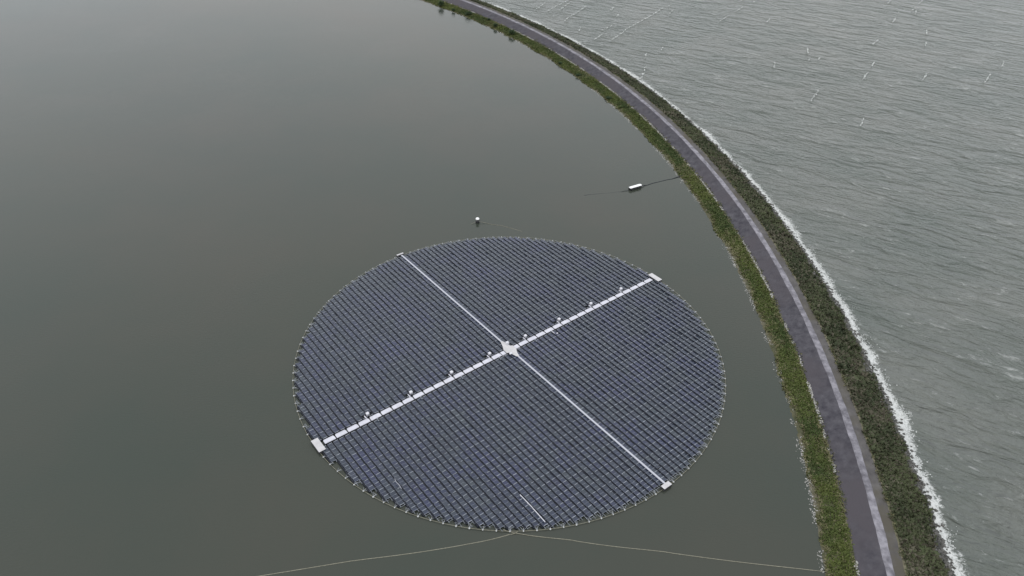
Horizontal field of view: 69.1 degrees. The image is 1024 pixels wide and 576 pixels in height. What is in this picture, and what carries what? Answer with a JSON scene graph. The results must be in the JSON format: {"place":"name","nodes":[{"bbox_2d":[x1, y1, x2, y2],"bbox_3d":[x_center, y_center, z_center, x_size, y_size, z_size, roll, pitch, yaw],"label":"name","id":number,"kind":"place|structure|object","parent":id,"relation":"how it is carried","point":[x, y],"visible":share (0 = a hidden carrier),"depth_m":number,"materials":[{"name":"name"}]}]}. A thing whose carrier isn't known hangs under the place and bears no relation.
{"place":"outdoors","nodes":[
{"label":"outdoors","id":0,"kind":"place"},
{"bbox_2d":[0,0,825,575],"bbox_3d":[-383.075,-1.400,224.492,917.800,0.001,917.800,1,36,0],"label":"reservoir water","id":1,"kind":"structure","parent":0,"point":[208,208],"depth_m":246.45,"materials":[{"name":"liquid"}]},
{"bbox_2d":[261,532,516,575],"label":"mooring rope","id":2,"kind":"object","parent":1,"relation":"on","point":[387,556],"visible":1,"depth_m":157.08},
{"bbox_2d":[292,236,725,531],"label":"floating solar island","id":3,"kind":"structure","parent":1,"relation":"on","point":[499,267],"depth_m":199.47,"materials":[{"name":"blue glass"}]},
{"bbox_2d":[503,529,825,571],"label":"mooring rope","id":4,"kind":"object","parent":3,"relation":"attached to","point":[666,552],"visible":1,"depth_m":159.29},
{"bbox_2d":[628,184,641,190],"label":"floating platform","id":5,"kind":"structure","parent":1,"relation":"on","point":[634,187],"depth_m":287.83,"materials":[{"name":"white paint"}]},
{"bbox_2d":[421,0,860,575],"bbox_3d":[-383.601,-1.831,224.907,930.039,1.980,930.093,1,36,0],"label":"grass bank","id":6,"kind":"structure","parent":0,"point":[796,424],"depth_m":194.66,"materials":[{"name":"plant"}]},
{"bbox_2d":[429,3,824,572],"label":"shore stones","id":7,"kind":"object","parent":6,"relation":"on","point":[734,264],"visible":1,"depth_m":197.16,"materials":[{"name":"grey stone"}]},
{"bbox_2d":[443,0,886,575],"bbox_3d":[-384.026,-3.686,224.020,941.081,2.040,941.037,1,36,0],"label":"levee revetment","id":8,"kind":"object","parent":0,"point":[863,536],"visible":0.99,"depth_m":215.50,"materials":[{"name":"asphalt"}]},
{"bbox_2d":[464,8,859,574],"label":"toe riprap","id":9,"kind":"object","parent":8,"relation":"on","point":[811,390],"visible":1,"depth_m":235.97,"materials":[{"name":"stone"}]},
{"bbox_2d":[445,0,910,575],"bbox_3d":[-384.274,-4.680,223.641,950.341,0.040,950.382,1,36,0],"label":"road verge","id":10,"kind":"structure","parent":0,"point":[896,534],"depth_m":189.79,"materials":[{"name":"green plant"}]},
{"bbox_2d":[462,0,894,575],"bbox_3d":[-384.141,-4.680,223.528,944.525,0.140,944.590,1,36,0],"label":"crest path","id":11,"kind":"structure","parent":0,"point":[882,541],"depth_m":207.80,"materials":[{"name":"concrete"}]},
{"bbox_2d":[466,0,905,575],"bbox_3d":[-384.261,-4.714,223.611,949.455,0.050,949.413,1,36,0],"label":"levee road","id":12,"kind":"structure","parent":0,"point":[882,504],"depth_m":206.61,"materials":[{"name":"grey asphalt"}]},
{"bbox_2d":[541,30,943,575],"bbox_3d":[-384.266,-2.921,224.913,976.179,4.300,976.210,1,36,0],"label":"slope","id":13,"kind":"structure","parent":0,"point":[907,457],"depth_m":178.27,"materials":[{"name":"green plant"}]},
{"bbox_2d":[471,0,949,575],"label":"slope undergrowth","id":14,"kind":"object","parent":13,"relation":"on","point":[883,448],"visible":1,"depth_m":203.94,"materials":[{"name":"green plant"}]},
{"bbox_2d":[483,1,955,575],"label":"lake riprap","id":15,"kind":"object","parent":13,"relation":"on","point":[921,485],"visible":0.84,"depth_m":200.55,"materials":[{"name":"stone"}]},
{"bbox_2d":[482,0,1023,575],"bbox_3d":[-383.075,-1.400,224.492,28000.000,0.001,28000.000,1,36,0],"label":"lake water","id":16,"kind":"structure","parent":0,"point":[902,206],"depth_m":309.39,"materials":[{"name":"grey liquid"}]},
{"bbox_2d":[481,0,964,574],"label":"surf foam","id":17,"kind":"object","parent":16,"relation":"on","point":[919,468],"visible":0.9,"depth_m":218.76,"materials":[{"name":"white liquid"}]},
{"bbox_2d":[537,0,1004,125],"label":"foam streaks","id":18,"kind":"object","parent":16,"relation":"on","point":[774,62],"visible":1,"depth_m":436.13,"materials":[{"name":"white liquid"}]}
]}

